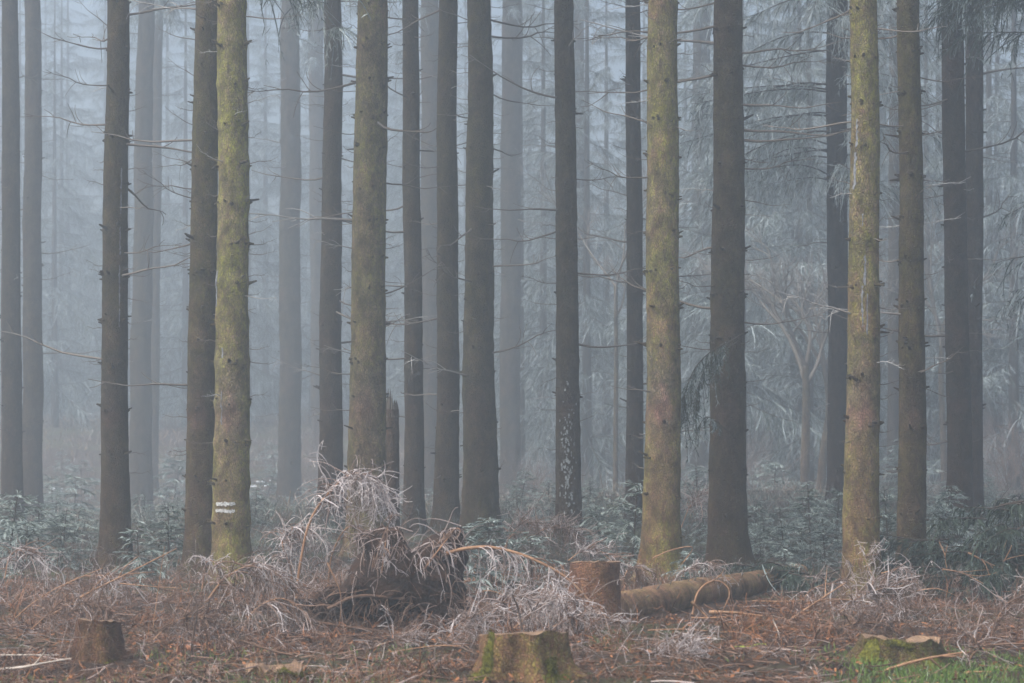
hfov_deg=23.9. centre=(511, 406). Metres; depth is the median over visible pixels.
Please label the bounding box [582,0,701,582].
spruce tree
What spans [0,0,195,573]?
spruce tree
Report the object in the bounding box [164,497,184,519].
young spruce
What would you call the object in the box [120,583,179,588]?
fallen stick
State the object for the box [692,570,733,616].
fallen stick
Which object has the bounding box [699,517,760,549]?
young spruce
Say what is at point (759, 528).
young spruce
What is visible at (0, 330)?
frosted spruce
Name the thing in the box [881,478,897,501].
young spruce
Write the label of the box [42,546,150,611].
dead bough
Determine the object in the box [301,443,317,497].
bare shrub
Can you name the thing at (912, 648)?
tree stump
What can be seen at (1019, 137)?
frosted spruce
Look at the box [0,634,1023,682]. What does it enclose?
grass
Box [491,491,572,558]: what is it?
dead bough
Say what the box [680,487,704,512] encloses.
young spruce
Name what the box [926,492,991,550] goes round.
young spruce
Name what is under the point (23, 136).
frosted spruce
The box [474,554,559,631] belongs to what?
dead bough
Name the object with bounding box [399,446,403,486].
bare shrub
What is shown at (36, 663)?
fallen stick
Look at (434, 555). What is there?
dead bough
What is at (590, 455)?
frosted spruce
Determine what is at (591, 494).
young spruce
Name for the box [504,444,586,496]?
bare shrub
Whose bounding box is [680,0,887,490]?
frosted spruce
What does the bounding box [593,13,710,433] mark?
frosted spruce
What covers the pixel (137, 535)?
young spruce
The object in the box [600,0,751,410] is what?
frosted spruce
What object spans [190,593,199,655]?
fallen stick
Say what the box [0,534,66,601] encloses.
dead bough
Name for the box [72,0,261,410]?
frosted spruce
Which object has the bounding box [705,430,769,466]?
bare shrub
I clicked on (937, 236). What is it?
frosted spruce
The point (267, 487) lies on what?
bare shrub
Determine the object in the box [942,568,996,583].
fallen stick
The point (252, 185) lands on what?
frosted spruce
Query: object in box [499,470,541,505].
young spruce
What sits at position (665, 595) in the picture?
fallen log
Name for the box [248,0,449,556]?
spruce tree
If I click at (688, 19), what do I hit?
frosted spruce
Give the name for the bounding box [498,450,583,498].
bare shrub
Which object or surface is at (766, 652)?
dead bough
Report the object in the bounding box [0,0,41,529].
spruce tree
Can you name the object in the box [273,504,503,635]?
root plate
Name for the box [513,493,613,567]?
bush
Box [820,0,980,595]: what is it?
spruce tree
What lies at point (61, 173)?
frosted spruce
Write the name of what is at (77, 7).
sky
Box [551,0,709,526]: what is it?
spruce tree
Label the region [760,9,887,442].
frosted spruce
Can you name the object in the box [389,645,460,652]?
fallen stick
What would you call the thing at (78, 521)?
young spruce
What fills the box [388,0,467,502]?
spruce tree
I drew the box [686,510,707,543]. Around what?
young spruce
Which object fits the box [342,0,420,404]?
frosted spruce
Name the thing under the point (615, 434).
bare sapling
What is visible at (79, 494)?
bare shrub
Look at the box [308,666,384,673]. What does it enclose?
fallen stick
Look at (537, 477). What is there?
bare shrub
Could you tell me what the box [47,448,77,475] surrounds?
young spruce
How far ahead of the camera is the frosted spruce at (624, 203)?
121.62 m
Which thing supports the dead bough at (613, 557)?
on the ground at (270, 421)
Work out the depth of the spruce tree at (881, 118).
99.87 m
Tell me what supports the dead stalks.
on the ground at (270, 421)
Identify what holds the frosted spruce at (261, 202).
on the ground at (270, 421)
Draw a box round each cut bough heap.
[685,556,839,597]
[726,558,955,594]
[833,533,1023,606]
[882,498,1023,599]
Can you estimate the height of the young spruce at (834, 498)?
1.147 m
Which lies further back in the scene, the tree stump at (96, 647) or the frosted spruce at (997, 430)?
the frosted spruce at (997, 430)
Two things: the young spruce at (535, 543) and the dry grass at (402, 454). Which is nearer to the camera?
the young spruce at (535, 543)
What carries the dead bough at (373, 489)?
on the ground at (270, 421)
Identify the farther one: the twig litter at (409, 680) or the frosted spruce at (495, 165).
the frosted spruce at (495, 165)
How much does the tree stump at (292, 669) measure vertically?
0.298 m
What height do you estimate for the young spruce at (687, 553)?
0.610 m
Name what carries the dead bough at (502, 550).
on the ground at (270, 421)
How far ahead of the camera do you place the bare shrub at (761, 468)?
61.83 m
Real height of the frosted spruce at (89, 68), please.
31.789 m
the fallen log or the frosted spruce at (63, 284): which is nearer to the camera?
the fallen log
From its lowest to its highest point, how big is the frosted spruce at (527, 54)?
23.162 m
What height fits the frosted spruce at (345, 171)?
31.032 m
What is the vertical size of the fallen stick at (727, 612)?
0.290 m
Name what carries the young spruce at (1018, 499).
on the ground at (270, 421)
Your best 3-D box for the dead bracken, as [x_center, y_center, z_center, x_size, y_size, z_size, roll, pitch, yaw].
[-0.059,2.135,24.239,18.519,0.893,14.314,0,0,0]
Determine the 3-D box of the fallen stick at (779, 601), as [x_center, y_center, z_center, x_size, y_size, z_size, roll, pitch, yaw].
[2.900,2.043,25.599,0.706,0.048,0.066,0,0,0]
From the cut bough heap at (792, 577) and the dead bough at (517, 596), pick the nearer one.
the dead bough at (517, 596)
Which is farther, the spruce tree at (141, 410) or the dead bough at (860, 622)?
the spruce tree at (141, 410)
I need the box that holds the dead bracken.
[0,552,1023,682]
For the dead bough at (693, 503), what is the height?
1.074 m
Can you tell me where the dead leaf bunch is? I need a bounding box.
[174,635,200,663]
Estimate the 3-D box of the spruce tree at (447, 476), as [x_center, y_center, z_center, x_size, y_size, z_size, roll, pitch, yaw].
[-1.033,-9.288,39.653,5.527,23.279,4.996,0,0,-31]
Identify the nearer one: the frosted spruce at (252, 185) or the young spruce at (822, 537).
the young spruce at (822, 537)
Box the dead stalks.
[0,537,1023,676]
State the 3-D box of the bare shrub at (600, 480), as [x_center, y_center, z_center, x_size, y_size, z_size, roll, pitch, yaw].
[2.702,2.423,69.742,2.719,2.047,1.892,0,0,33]
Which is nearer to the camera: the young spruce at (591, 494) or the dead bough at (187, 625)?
the dead bough at (187, 625)
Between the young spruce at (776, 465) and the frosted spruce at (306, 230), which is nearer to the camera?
the young spruce at (776, 465)
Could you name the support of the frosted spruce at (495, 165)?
on the ground at (270, 421)
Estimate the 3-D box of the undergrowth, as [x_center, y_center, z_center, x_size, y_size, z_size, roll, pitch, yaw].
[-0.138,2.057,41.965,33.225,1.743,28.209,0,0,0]
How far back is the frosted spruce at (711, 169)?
118.98 m
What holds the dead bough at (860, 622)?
on the ground at (270, 421)
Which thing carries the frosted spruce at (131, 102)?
on the ground at (270, 421)
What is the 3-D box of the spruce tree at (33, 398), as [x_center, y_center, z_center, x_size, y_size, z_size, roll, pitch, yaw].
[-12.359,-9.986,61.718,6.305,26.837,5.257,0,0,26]
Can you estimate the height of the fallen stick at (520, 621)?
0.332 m
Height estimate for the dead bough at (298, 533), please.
1.053 m
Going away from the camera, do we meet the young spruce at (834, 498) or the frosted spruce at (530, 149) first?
the young spruce at (834, 498)
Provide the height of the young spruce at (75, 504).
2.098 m
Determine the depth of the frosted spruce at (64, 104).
171.92 m
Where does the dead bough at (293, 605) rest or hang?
on the ground at (270, 421)
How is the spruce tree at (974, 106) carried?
on the ground at (270, 421)
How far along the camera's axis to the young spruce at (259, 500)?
43.71 m
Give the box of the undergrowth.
[0,471,1023,597]
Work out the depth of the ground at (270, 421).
27.91 m
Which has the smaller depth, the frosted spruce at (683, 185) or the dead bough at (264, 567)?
the dead bough at (264, 567)
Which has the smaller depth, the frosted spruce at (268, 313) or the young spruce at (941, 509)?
the young spruce at (941, 509)
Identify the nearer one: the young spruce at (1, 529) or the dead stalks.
the dead stalks
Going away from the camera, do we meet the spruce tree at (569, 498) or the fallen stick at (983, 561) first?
the fallen stick at (983, 561)
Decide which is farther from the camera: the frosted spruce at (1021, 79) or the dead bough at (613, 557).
the frosted spruce at (1021, 79)
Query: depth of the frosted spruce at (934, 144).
125.81 m
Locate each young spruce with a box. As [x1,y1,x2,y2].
[0,490,80,569]
[0,505,12,539]
[0,508,24,544]
[0,516,70,584]
[2,501,75,558]
[33,510,96,569]
[35,491,75,528]
[43,474,82,520]
[44,473,100,524]
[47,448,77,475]
[47,507,98,539]
[58,460,100,503]
[111,521,173,597]
[113,502,184,574]
[131,494,154,521]
[152,520,182,550]
[153,460,185,517]
[158,447,185,491]
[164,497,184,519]
[249,470,277,508]
[250,442,277,477]
[250,487,271,523]
[260,499,274,521]
[280,481,317,505]
[424,482,433,505]
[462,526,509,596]
[464,516,552,592]
[498,531,565,587]
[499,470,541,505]
[505,488,531,511]
[522,480,555,515]
[567,477,699,567]
[568,504,632,560]
[581,477,614,511]
[591,521,631,552]
[661,551,710,579]
[680,464,708,502]
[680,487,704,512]
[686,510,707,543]
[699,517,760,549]
[746,460,783,490]
[747,501,779,545]
[748,507,823,567]
[748,514,792,555]
[753,461,811,489]
[765,490,830,551]
[774,482,841,562]
[774,549,797,566]
[792,486,842,548]
[793,518,841,567]
[837,486,943,565]
[879,439,946,494]
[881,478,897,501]
[926,485,975,562]
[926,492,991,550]
[970,515,999,551]
[979,493,1023,546]
[983,466,1010,501]
[983,476,999,506]
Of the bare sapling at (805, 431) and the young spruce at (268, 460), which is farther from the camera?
the young spruce at (268, 460)
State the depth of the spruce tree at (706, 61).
87.73 m
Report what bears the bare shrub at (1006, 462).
on the ground at (270, 421)
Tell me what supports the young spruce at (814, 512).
on the ground at (270, 421)
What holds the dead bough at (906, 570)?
on the ground at (270, 421)
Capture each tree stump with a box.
[68,618,128,663]
[243,659,308,682]
[466,628,588,682]
[567,560,621,622]
[837,633,955,669]
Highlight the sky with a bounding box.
[0,0,1023,399]
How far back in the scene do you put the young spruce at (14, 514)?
33.84 m
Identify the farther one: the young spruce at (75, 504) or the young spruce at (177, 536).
the young spruce at (75, 504)
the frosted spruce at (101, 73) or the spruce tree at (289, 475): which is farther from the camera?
the frosted spruce at (101, 73)
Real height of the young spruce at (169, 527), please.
1.194 m
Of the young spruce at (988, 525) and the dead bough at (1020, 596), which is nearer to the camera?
the dead bough at (1020, 596)
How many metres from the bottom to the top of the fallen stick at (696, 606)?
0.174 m
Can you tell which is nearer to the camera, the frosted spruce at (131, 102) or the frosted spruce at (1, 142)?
the frosted spruce at (1, 142)
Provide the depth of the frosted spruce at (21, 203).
127.92 m
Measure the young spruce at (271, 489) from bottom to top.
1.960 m
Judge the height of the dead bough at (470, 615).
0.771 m
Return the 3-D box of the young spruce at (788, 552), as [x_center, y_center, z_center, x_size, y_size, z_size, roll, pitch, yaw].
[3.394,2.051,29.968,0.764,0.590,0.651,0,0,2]
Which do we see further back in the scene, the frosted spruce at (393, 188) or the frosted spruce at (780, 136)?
the frosted spruce at (393, 188)
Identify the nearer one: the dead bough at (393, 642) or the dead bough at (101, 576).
the dead bough at (393, 642)
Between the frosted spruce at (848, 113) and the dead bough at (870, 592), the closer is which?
the dead bough at (870, 592)
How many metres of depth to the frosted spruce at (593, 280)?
95.09 m
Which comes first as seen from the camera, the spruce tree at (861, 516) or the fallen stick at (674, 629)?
the fallen stick at (674, 629)
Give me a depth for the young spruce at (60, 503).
49.40 m
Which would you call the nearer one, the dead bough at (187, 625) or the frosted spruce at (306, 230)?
the dead bough at (187, 625)
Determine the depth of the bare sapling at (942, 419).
67.92 m
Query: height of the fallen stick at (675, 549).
0.431 m
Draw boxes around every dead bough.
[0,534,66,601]
[20,565,146,642]
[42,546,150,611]
[139,590,255,646]
[188,552,233,592]
[190,549,326,632]
[220,578,343,636]
[251,509,350,590]
[294,442,412,598]
[307,509,372,587]
[353,605,480,648]
[355,512,409,584]
[416,528,460,594]
[435,579,507,644]
[446,532,610,631]
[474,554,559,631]
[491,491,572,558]
[492,567,628,638]
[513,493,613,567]
[538,589,648,641]
[568,531,637,576]
[619,554,677,590]
[632,608,723,660]
[651,615,724,649]
[673,558,740,593]
[680,465,708,528]
[709,632,813,659]
[785,554,870,606]
[787,581,917,640]
[814,559,938,621]
[852,536,888,589]
[880,553,928,609]
[955,597,1017,669]
[970,566,1023,635]
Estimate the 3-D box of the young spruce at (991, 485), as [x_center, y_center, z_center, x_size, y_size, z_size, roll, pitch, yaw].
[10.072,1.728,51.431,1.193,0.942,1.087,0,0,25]
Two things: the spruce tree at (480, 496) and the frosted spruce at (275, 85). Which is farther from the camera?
the frosted spruce at (275, 85)
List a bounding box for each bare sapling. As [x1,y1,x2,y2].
[513,132,708,495]
[679,222,891,489]
[744,234,927,489]
[825,164,1023,491]
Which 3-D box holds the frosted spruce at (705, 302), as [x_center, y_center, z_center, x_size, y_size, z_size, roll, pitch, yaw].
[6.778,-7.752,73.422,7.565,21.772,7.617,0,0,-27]
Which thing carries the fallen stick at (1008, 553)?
on the cut bough heap at (988, 580)
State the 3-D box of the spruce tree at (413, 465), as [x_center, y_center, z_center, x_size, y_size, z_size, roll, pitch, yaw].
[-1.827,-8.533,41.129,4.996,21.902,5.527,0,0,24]
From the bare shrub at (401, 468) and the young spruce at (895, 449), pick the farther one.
the bare shrub at (401, 468)
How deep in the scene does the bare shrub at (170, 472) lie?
86.03 m
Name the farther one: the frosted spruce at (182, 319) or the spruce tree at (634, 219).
the frosted spruce at (182, 319)
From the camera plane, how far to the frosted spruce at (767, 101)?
130.96 m
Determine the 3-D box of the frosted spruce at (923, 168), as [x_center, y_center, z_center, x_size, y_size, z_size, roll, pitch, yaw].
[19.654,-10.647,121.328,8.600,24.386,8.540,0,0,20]
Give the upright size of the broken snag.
2.610 m
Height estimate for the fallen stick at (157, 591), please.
0.766 m
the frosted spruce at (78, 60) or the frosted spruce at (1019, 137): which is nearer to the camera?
the frosted spruce at (1019, 137)
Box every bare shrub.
[42,438,95,490]
[43,468,96,509]
[50,464,131,519]
[155,446,185,504]
[250,447,303,506]
[301,413,319,464]
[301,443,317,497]
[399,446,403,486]
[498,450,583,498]
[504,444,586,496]
[511,436,554,499]
[581,459,623,495]
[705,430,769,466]
[746,422,808,490]
[747,426,816,485]
[748,448,782,487]
[927,415,1005,477]
[936,424,1023,496]
[944,401,1023,494]
[983,391,1023,494]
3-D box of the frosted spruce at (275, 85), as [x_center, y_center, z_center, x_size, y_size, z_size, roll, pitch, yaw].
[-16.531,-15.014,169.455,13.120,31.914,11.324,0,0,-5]
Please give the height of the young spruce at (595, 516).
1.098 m
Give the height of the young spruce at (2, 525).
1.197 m
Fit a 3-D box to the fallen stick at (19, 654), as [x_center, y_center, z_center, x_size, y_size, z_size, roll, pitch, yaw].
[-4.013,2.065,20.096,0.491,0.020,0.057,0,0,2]
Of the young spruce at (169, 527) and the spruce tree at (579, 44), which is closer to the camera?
the young spruce at (169, 527)
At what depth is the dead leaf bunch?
20.00 m
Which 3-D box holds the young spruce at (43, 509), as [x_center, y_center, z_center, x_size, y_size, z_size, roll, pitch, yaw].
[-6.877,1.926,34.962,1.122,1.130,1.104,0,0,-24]
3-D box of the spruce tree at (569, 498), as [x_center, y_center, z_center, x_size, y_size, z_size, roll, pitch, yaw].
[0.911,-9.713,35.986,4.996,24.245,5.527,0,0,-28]
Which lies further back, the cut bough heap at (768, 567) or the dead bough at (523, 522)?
the dead bough at (523, 522)
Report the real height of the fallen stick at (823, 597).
0.667 m
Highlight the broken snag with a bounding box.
[385,389,399,526]
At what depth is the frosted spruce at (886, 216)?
83.84 m
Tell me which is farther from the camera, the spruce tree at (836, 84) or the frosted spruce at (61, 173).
the frosted spruce at (61, 173)
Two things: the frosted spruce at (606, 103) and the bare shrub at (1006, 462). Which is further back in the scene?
the frosted spruce at (606, 103)
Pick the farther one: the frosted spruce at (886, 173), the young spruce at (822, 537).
the frosted spruce at (886, 173)
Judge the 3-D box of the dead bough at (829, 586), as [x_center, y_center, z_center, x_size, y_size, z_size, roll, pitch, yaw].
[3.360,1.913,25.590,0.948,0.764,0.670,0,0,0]
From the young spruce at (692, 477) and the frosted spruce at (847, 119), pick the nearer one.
the young spruce at (692, 477)
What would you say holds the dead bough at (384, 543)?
on the root plate
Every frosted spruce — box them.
[0,0,57,349]
[0,0,100,411]
[0,0,101,406]
[0,0,102,430]
[0,0,132,411]
[0,0,132,413]
[0,1,91,417]
[0,2,48,380]
[0,225,22,399]
[44,4,189,416]
[47,0,176,399]
[50,0,181,401]
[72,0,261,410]
[87,0,276,428]
[88,1,192,406]
[160,0,310,422]
[160,5,303,393]
[160,21,307,394]
[217,0,350,415]
[249,0,347,405]
[249,0,402,422]
[257,0,401,399]
[300,0,404,411]
[341,0,458,405]
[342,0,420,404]
[342,0,465,404]
[385,2,499,436]
[420,0,501,407]
[457,0,548,413]
[458,0,555,390]
[458,0,600,455]
[458,0,626,496]
[459,0,625,485]
[493,0,682,499]
[494,0,626,413]
[494,0,626,425]
[499,0,646,460]
[580,0,820,490]
[590,2,691,407]
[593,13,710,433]
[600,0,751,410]
[603,0,849,488]
[643,0,766,412]
[643,1,790,447]
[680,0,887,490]
[684,0,825,442]
[686,0,887,490]
[706,0,887,484]
[744,2,817,409]
[748,1,848,389]
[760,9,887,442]
[776,0,983,484]
[780,9,946,447]
[789,4,850,366]
[812,2,945,432]
[849,7,945,400]
[879,0,1020,484]
[879,0,1023,481]
[879,5,1023,484]
[883,3,1023,475]
[885,2,1023,489]
[921,0,1022,415]
[928,5,1008,378]
[930,17,1023,436]
[984,0,1023,403]
[986,157,1023,383]
[1000,26,1023,378]
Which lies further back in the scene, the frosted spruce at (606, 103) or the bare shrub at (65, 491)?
the frosted spruce at (606, 103)
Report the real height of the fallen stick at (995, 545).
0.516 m
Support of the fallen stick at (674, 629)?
on the ground at (270, 421)
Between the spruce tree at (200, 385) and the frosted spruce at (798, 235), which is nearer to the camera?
the spruce tree at (200, 385)
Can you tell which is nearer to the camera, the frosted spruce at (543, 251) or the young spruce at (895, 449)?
the young spruce at (895, 449)
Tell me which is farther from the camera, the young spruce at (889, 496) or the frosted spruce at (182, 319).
the frosted spruce at (182, 319)
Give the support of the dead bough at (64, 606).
on the ground at (270, 421)
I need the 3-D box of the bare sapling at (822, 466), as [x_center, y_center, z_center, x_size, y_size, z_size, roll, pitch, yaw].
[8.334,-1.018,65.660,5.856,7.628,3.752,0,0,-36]
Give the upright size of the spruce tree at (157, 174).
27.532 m
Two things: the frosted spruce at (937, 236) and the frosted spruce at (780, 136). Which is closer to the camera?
the frosted spruce at (937, 236)
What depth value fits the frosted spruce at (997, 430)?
86.90 m
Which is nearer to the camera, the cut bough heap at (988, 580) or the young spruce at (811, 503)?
the cut bough heap at (988, 580)
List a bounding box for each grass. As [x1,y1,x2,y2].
[0,412,1023,529]
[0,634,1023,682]
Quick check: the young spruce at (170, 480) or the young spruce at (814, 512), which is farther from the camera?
the young spruce at (170, 480)
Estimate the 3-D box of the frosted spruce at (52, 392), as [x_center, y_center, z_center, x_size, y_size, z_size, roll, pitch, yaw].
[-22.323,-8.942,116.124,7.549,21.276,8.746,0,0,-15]
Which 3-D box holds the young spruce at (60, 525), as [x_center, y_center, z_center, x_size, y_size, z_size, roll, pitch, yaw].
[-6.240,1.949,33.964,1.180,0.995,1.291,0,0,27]
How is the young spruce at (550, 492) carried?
on the ground at (270, 421)
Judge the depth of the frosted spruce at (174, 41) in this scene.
177.46 m
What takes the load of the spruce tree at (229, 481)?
on the ground at (270, 421)
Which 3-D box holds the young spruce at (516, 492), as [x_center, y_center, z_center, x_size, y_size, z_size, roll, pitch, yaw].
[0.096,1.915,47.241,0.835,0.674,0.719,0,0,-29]
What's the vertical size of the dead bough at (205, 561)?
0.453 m
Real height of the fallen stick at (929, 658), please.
0.309 m
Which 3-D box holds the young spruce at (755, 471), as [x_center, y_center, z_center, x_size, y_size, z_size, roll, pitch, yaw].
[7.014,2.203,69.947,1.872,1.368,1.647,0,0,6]
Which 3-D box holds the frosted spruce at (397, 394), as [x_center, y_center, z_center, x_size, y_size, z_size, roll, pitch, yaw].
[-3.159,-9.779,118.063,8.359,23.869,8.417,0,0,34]
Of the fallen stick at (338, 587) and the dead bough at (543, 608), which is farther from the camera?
the fallen stick at (338, 587)
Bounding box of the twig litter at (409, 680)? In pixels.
[0,578,1023,682]
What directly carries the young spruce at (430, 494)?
on the ground at (270, 421)
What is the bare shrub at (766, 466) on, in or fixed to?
on the ground at (270, 421)
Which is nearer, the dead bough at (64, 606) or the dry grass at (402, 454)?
the dead bough at (64, 606)
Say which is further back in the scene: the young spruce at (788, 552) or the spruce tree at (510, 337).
the spruce tree at (510, 337)
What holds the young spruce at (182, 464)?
on the ground at (270, 421)
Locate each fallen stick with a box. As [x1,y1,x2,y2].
[0,649,70,670]
[1,654,40,655]
[14,568,101,619]
[50,549,175,614]
[93,543,130,559]
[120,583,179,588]
[153,547,164,626]
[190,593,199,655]
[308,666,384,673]
[327,563,341,623]
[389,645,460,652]
[512,594,522,631]
[647,629,726,632]
[653,546,692,576]
[690,600,707,616]
[691,615,731,618]
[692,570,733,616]
[709,610,762,619]
[752,597,818,601]
[791,572,846,617]
[886,652,961,671]
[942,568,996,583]
[963,525,1023,565]
[968,552,1004,590]
[1002,540,1022,561]
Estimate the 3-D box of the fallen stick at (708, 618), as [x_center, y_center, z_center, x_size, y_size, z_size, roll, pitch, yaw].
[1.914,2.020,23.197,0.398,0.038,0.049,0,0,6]
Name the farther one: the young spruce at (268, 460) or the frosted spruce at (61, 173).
the frosted spruce at (61, 173)
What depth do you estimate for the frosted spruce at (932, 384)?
81.85 m
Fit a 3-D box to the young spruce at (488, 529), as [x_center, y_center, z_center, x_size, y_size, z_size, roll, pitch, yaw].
[-0.272,1.893,29.051,1.480,1.149,1.261,0,0,-27]
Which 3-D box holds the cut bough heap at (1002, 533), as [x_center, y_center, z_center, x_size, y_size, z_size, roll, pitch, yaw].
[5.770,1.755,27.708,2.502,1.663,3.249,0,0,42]
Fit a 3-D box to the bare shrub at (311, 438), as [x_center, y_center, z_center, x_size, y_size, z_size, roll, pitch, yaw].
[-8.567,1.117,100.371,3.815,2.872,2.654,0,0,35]
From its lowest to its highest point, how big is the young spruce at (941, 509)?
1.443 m
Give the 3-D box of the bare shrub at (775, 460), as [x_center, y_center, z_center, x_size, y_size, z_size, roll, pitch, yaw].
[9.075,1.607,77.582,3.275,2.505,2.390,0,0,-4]
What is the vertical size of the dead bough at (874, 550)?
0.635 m
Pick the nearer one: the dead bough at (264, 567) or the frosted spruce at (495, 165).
the dead bough at (264, 567)
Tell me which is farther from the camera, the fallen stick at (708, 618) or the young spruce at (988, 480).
the young spruce at (988, 480)
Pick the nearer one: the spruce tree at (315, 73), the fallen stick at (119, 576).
the fallen stick at (119, 576)
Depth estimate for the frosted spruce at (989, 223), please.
79.89 m
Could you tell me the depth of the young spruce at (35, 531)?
29.98 m
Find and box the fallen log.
[621,561,808,619]
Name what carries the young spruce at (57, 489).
on the ground at (270, 421)
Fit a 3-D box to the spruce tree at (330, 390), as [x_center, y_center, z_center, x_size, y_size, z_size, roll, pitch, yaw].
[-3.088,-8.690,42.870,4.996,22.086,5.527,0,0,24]
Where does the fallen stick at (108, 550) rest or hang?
on the ground at (270, 421)
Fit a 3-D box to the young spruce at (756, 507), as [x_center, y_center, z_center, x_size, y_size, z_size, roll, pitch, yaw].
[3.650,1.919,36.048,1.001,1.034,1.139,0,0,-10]
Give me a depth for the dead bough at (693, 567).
27.18 m
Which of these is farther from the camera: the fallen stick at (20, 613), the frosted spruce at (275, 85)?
the frosted spruce at (275, 85)
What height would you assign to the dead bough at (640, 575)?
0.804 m
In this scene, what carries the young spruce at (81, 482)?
on the ground at (270, 421)
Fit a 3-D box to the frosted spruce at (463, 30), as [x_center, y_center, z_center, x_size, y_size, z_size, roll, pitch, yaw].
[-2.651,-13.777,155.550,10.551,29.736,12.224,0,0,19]
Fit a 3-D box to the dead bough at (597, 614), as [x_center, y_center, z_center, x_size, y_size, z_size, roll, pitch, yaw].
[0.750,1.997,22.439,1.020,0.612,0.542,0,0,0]
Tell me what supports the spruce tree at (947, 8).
on the ground at (270, 421)
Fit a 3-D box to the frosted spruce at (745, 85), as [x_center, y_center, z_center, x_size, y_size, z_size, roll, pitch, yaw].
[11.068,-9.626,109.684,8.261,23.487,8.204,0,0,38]
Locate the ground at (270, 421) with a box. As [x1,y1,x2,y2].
[0,399,1023,682]
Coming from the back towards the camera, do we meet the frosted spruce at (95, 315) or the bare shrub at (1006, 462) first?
the frosted spruce at (95, 315)
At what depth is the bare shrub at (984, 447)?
66.16 m
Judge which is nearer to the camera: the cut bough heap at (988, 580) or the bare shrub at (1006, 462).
the cut bough heap at (988, 580)
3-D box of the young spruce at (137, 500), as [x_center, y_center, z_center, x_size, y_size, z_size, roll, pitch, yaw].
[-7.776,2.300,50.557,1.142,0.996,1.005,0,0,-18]
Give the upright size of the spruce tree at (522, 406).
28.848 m
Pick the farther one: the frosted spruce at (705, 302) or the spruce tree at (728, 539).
the frosted spruce at (705, 302)
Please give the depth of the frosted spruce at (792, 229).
83.88 m
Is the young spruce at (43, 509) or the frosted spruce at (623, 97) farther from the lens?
the frosted spruce at (623, 97)
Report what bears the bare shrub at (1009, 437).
on the ground at (270, 421)
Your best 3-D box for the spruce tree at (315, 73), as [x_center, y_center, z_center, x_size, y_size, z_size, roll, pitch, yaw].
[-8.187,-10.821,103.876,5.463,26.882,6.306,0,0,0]
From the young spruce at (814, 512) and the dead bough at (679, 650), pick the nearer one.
the dead bough at (679, 650)
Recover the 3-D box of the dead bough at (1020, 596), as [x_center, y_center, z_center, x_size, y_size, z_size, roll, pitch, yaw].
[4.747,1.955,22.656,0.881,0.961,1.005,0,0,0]
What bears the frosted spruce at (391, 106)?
on the ground at (270, 421)
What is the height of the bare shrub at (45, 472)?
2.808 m
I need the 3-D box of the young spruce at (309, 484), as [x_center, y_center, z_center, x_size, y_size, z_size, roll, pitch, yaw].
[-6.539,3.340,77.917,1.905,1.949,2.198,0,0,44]
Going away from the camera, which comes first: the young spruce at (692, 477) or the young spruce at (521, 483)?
the young spruce at (692, 477)
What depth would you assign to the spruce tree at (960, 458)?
37.35 m
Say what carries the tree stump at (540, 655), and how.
on the ground at (270, 421)
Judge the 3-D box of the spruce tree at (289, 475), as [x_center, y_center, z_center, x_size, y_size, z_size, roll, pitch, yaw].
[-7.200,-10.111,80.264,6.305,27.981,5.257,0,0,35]
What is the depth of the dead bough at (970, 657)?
20.00 m
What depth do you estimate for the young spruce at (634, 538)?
32.98 m
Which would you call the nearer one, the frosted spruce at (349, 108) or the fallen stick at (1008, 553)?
the fallen stick at (1008, 553)
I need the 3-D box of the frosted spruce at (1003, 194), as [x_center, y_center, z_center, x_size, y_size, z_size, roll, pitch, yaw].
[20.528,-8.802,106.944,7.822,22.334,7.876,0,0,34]
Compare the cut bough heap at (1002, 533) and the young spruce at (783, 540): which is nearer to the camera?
the cut bough heap at (1002, 533)
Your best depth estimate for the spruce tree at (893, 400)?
67.85 m
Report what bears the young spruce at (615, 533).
on the ground at (270, 421)
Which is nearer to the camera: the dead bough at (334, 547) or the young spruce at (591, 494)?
the dead bough at (334, 547)
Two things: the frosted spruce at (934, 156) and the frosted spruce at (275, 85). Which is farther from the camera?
the frosted spruce at (275, 85)
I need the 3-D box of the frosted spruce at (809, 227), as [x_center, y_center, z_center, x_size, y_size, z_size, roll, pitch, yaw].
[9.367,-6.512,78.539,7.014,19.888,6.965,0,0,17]
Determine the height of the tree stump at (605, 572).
0.798 m
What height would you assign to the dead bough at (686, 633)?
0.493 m
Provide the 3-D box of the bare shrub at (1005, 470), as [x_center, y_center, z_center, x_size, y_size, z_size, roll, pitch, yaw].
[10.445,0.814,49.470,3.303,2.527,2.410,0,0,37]
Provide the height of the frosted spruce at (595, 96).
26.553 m
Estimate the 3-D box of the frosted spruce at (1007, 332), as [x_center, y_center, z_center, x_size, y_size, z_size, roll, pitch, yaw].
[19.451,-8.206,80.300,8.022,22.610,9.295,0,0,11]
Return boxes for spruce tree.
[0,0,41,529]
[0,0,100,524]
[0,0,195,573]
[81,0,188,518]
[89,0,255,578]
[129,0,195,497]
[173,0,370,583]
[248,0,323,507]
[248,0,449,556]
[252,0,437,526]
[262,0,357,460]
[316,0,465,533]
[345,0,496,533]
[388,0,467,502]
[401,0,581,545]
[457,0,578,500]
[463,0,645,552]
[497,0,573,499]
[522,0,646,479]
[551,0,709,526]
[581,0,850,576]
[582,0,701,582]
[641,0,771,482]
[678,0,985,509]
[767,0,947,605]
[809,0,941,493]
[819,0,930,456]
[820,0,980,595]
[828,0,1023,541]
[879,1,1023,523]
[919,0,1023,363]
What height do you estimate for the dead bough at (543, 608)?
0.817 m
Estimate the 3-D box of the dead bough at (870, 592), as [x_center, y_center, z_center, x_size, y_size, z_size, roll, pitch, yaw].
[3.702,1.933,24.376,1.308,0.866,0.996,0,0,-16]

